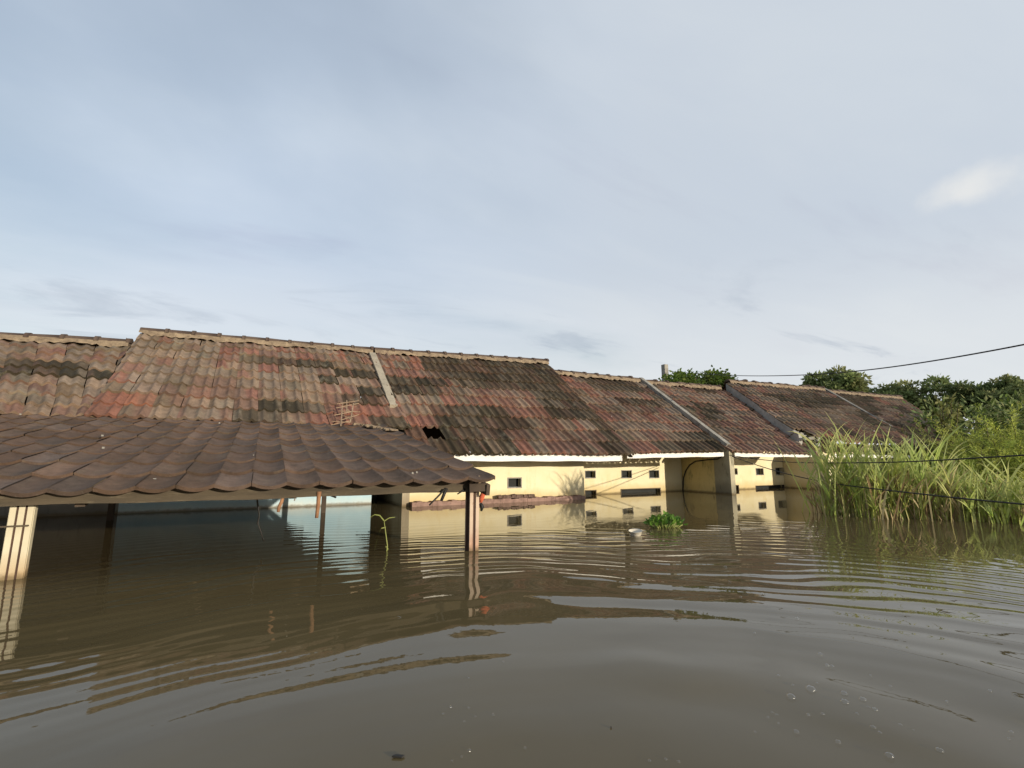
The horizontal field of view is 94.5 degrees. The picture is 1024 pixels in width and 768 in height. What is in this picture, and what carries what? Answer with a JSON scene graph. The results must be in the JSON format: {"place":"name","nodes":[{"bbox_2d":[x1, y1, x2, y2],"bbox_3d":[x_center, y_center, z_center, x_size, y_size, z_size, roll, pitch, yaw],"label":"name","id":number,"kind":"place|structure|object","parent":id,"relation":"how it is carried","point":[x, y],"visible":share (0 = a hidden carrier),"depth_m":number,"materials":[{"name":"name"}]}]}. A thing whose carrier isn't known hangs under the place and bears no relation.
{"place":"outdoors","nodes":[
{"label":"outdoors","id":0,"kind":"place"},
{"bbox_2d":[392,754,404,757],"bbox_3d":[-0.272,0.891,1.135,0.030,0.004,0.009,-1,-9,6],"label":"floating leaf","id":1,"kind":"object","parent":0,"point":[397,756],"visible":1,"depth_m":1.13,"materials":[{"name":"grey plant"}]},
{"bbox_2d":[0,477,1023,767],"bbox_3d":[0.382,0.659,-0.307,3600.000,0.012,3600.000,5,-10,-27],"label":"water","id":2,"kind":"structure","parent":0,"point":[742,629],"depth_m":1.89,"materials":[{"name":"brown liquid"}]},
{"bbox_2d":[0,332,147,517],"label":"row house","id":3,"kind":"structure","parent":2,"relation":"in","point":[54,375],"depth_m":6.66,"materials":[{"name":"tile"}]},
{"bbox_2d":[0,413,494,580],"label":"carport","id":4,"kind":"object","parent":2,"relation":"in","point":[55,459],"visible":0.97,"depth_m":3.78,"materials":[{"name":"brown tile"}]},
{"bbox_2d":[256,500,263,540],"bbox_3d":[-2.015,1.075,3.788,0.087,0.357,0.016,5,-10,-27],"label":"hanging rope","id":5,"kind":"object","parent":4,"relation":"hanging from","point":[258,519],"visible":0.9,"depth_m":3.78,"materials":[{"name":"fabric"}]},
{"bbox_2d":[277,498,283,511],"bbox_3d":[-1.622,0.812,3.329,0.046,0.170,0.030,5,-10,-27],"label":"hanging stick","id":6,"kind":"object","parent":4,"relation":"hanging from","point":[280,504],"visible":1,"depth_m":3.31,"materials":[{"name":"brown wood"}]},
{"bbox_2d":[315,492,320,517],"bbox_3d":[-1.390,0.865,3.395,0.032,0.185,0.034,5,-10,-27],"label":"hanging stick","id":7,"kind":"object","parent":4,"relation":"hanging from","point":[318,500],"visible":1,"depth_m":3.39,"materials":[{"name":"brown wood"}]},
{"bbox_2d":[331,400,358,425],"bbox_3d":[-2.470,0.427,7.090,0.365,0.458,0.719,2,-9,-14],"label":"lath frame","id":8,"kind":"object","parent":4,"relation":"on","point":[348,411],"visible":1,"depth_m":7.11,"materials":[{"name":"brown wood"}]},
{"bbox_2d":[429,489,444,505],"bbox_3d":[-0.582,0.876,3.676,0.130,0.127,0.016,5,-10,-27],"label":"torn strip","id":9,"kind":"object","parent":4,"relation":"hanging from","point":[442,491],"visible":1,"depth_m":3.67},
{"bbox_2d":[440,488,447,500],"bbox_3d":[-0.535,0.868,3.724,0.061,0.106,0.030,5,-10,-27],"label":"torn strip","id":10,"kind":"object","parent":4,"relation":"hanging from","point":[443,494],"visible":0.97,"depth_m":3.72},
{"bbox_2d":[479,493,484,502],"bbox_3d":[-0.235,0.913,3.939,0.114,0.145,0.046,5,-10,-27],"label":"rag","id":11,"kind":"object","parent":4,"relation":"attached to","point":[481,497],"visible":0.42,"depth_m":3.91,"materials":[{"name":"orange fabric"}]},
{"bbox_2d":[84,327,411,513],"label":"row house","id":12,"kind":"structure","parent":2,"relation":"in","point":[193,375],"depth_m":7.56,"materials":[{"name":"tile"}]},
{"bbox_2d":[371,427,403,497],"bbox_3d":[-2.520,2.431,9.054,0.828,3.300,0.100,5,-10,-27],"label":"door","id":13,"kind":"structure","parent":12,"relation":"in","point":[373,496],"depth_m":9.02,"materials":[{"name":"brown wood"}]},
{"bbox_2d":[370,514,393,550],"bbox_3d":[-1.022,1.193,3.716,0.201,0.339,0.012,5,-10,-27],"label":"reed","id":14,"kind":"object","parent":2,"relation":"in","point":[385,530],"visible":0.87,"depth_m":3.73,"materials":[{"name":"green plant"}]},
{"bbox_2d":[361,347,735,506],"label":"row house","id":15,"kind":"structure","parent":2,"relation":"in","point":[541,429],"depth_m":9.68,"materials":[{"name":"tile"}]},
{"bbox_2d":[585,490,596,494],"bbox_3d":[1.628,2.538,9.963,0.302,0.608,0.121,5,-10,-27],"label":"window","id":16,"kind":"structure","parent":15,"relation":"in","point":[586,491],"depth_m":10.03,"materials":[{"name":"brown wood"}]},
{"bbox_2d":[620,488,660,492],"bbox_3d":[2.858,2.787,10.560,1.165,0.907,0.121,5,-10,-27],"label":"window","id":17,"kind":"structure","parent":15,"relation":"in","point":[637,489],"depth_m":10.67,"materials":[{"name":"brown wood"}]},
{"bbox_2d":[682,456,721,490],"bbox_3d":[4.276,2.075,10.695,0.028,0.876,1.182,5,-10,-27],"label":"hose","id":18,"kind":"object","parent":15,"relation":"attached to","point":[691,464],"visible":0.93,"depth_m":10.95,"materials":[{"name":"black rubber"}]},
{"bbox_2d":[661,364,668,380],"bbox_3d":[5.236,2.228,15.782,0.180,5.854,0.180,5,-10,-27],"label":"utility post","id":19,"kind":"object","parent":2,"relation":"in","point":[664,368],"visible":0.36,"depth_m":16.16,"materials":[{"name":"grey concrete"}]},
{"bbox_2d":[668,344,1023,375],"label":"overhead cable","id":20,"kind":"object","parent":19,"relation":"attached to","point":[887,367],"visible":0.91,"depth_m":7.07,"materials":[{"name":"black rubber"}]},
{"bbox_2d":[643,510,688,528],"bbox_3d":[1.641,1.457,5.074,0.478,0.198,0.406,5,-10,-27],"label":"water hyacinth","id":21,"kind":"object","parent":2,"relation":"on","point":[668,520],"visible":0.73,"depth_m":5.01,"materials":[{"name":"green plant"}]},
{"bbox_2d":[614,379,831,488],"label":"row house","id":22,"kind":"structure","parent":2,"relation":"in","point":[712,407],"depth_m":12.17,"materials":[{"name":"tile"}]},
{"bbox_2d":[658,365,738,389],"bbox_3d":[6.341,-0.080,15.854,4.253,1.263,1.603,5,-10,-27],"label":"creeper","id":23,"kind":"object","parent":22,"relation":"on","point":[719,378],"visible":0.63,"depth_m":15.53,"materials":[{"name":"green plant"}]},
{"bbox_2d":[756,485,784,487],"bbox_3d":[6.669,3.020,12.270,1.149,0.790,0.121,5,-10,-27],"label":"window","id":24,"kind":"structure","parent":22,"relation":"in","point":[760,486],"depth_m":12.36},
{"bbox_2d":[703,379,934,482],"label":"row house","id":25,"kind":"structure","parent":2,"relation":"in","point":[785,407],"depth_m":14.02,"materials":[{"name":"tile"}]},
{"bbox_2d":[773,413,883,518],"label":"cane grass","id":26,"kind":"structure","parent":2,"relation":"in","point":[850,491],"depth_m":6.18,"materials":[{"name":"green plant"}]},
{"bbox_2d":[793,440,864,514],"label":"cane grass","id":27,"kind":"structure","parent":2,"relation":"in","point":[823,489],"depth_m":6.37,"materials":[{"name":"green plant"}]},
{"bbox_2d":[798,365,874,392],"bbox_3d":[22.764,3.282,33.337,4.599,9.405,4.995,5,-10,-27],"label":"tree","id":28,"kind":"object","parent":2,"relation":"in","point":[852,381],"visible":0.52,"depth_m":32.43,"materials":[{"name":"green plant"}]},
{"bbox_2d":[821,421,925,519],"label":"cane grass","id":29,"kind":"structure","parent":2,"relation":"in","point":[885,499],"depth_m":5.88,"materials":[{"name":"green plant"}]},
{"bbox_2d":[795,389,968,450],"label":"row house","id":30,"kind":"structure","parent":2,"relation":"in","point":[878,406],"depth_m":17.37,"materials":[{"name":"tile"}]},
{"bbox_2d":[864,379,939,416],"bbox_3d":[30.454,4.042,37.166,5.130,9.134,4.957,-2,-9,9],"label":"tree","id":31,"kind":"object","parent":2,"relation":"in","point":[896,388],"visible":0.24,"depth_m":36.92,"materials":[{"name":"green plant"}]},
{"bbox_2d":[848,416,974,522],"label":"cane grass","id":32,"kind":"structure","parent":2,"relation":"in","point":[900,469],"depth_m":5.80,"materials":[{"name":"green plant"}]},
{"bbox_2d":[811,467,1023,519],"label":"undergrass","id":33,"kind":"object","parent":2,"relation":"on","point":[925,513],"visible":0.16,"depth_m":5.90,"materials":[{"name":"green plant"}]},
{"bbox_2d":[901,374,969,417],"bbox_3d":[31.987,3.781,35.297,5.108,9.055,5.262,5,-10,-27],"label":"tree","id":34,"kind":"object","parent":2,"relation":"in","point":[935,386],"visible":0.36,"depth_m":35.09,"materials":[{"name":"green plant"}]},
{"bbox_2d":[899,457,985,521],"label":"cane grass","id":35,"kind":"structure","parent":2,"relation":"in","point":[945,506],"depth_m":5.72,"materials":[{"name":"green plant"}]},
{"bbox_2d":[933,393,964,452],"bbox_3d":[13.886,1.931,14.849,1.379,3.356,0.699,5,-10,-27],"label":"sapling","id":36,"kind":"object","parent":2,"relation":"in","point":[955,415],"visible":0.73,"depth_m":14.86,"materials":[{"name":"green plant"}]},
{"bbox_2d":[879,417,1019,481],"bbox_3d":[13.285,2.144,14.389,4.649,2.380,3.949,5,-10,-27],"label":"feathery shrub","id":37,"kind":"object","parent":2,"relation":"in","point":[930,446],"visible":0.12,"depth_m":13.88,"materials":[{"name":"green plant"}]},
{"bbox_2d":[892,388,1023,452],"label":"undergrowth","id":38,"kind":"object","parent":2,"relation":"in","point":[989,414],"visible":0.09,"depth_m":16.08,"materials":[{"name":"green plant"}]},
{"bbox_2d":[907,400,1023,474],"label":"feathery shrub","id":39,"kind":"object","parent":2,"relation":"in","point":[1013,429],"visible":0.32,"depth_m":12.85,"materials":[{"name":"green plant"}]},
{"bbox_2d":[919,441,1023,490],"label":"feathery shrub","id":40,"kind":"object","parent":2,"relation":"in","point":[1017,465],"visible":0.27,"depth_m":11.51,"materials":[{"name":"green plant"}]},
{"bbox_2d":[942,379,1008,422],"bbox_3d":[32.746,3.806,33.242,4.058,8.346,4.188,5,-10,-27],"label":"tree","id":41,"kind":"object","parent":2,"relation":"in","point":[968,389],"visible":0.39,"depth_m":33.09,"materials":[{"name":"green plant"}]},
{"bbox_2d":[928,451,1023,523],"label":"cane grass","id":42,"kind":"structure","parent":2,"relation":"in","point":[979,486],"depth_m":5.53,"materials":[{"name":"green plant"}]},
{"bbox_2d":[949,474,1023,523],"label":"cane grass","id":43,"kind":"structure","parent":2,"relation":"in","point":[1012,507],"depth_m":5.43,"materials":[{"name":"green plant"}]},
{"bbox_2d":[958,426,1023,488],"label":"feathery shrub","id":44,"kind":"object","parent":2,"relation":"in","point":[1013,453],"visible":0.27,"depth_m":11.63,"materials":[{"name":"green plant"}]},
{"bbox_2d":[966,373,1023,424],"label":"tree","id":45,"kind":"object","parent":2,"relation":"in","point":[1002,382],"visible":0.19,"depth_m":32.28,"materials":[{"name":"green plant"}]},
{"bbox_2d":[976,379,1023,424],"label":"tree","id":46,"kind":"object","parent":2,"relation":"in","point":[1018,385],"visible":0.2,"depth_m":30.33,"materials":[{"name":"green plant"}]},
{"bbox_2d":[979,467,1023,525],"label":"cane grass","id":47,"kind":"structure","parent":2,"relation":"in","point":[1020,498],"depth_m":5.39,"materials":[{"name":"green plant"}]},
{"bbox_2d":[0,0,1023,452],"label":"sky","id":48,"kind":"structure","parent":0,"point":[758,189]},
{"bbox_2d":[628,529,642,535],"bbox_3d":[1.175,1.420,4.500,0.132,0.054,0.132,-2,-1,-28],"label":"foam bowl","id":49,"kind":"object","parent":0,"point":[635,532],"visible":0.89,"depth_m":4.51,"materials":[{"name":"white plastic"}]},
{"bbox_2d":[729,454,1023,462],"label":"overhead cable","id":50,"kind":"object","parent":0,"point":[903,461],"visible":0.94,"depth_m":4.79,"materials":[{"name":"black rubber"}]},
{"bbox_2d":[732,456,1023,504],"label":"overhead cable","id":51,"kind":"object","parent":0,"point":[905,492],"visible":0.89,"depth_m":4.79,"materials":[{"name":"black rubber"}]}
]}

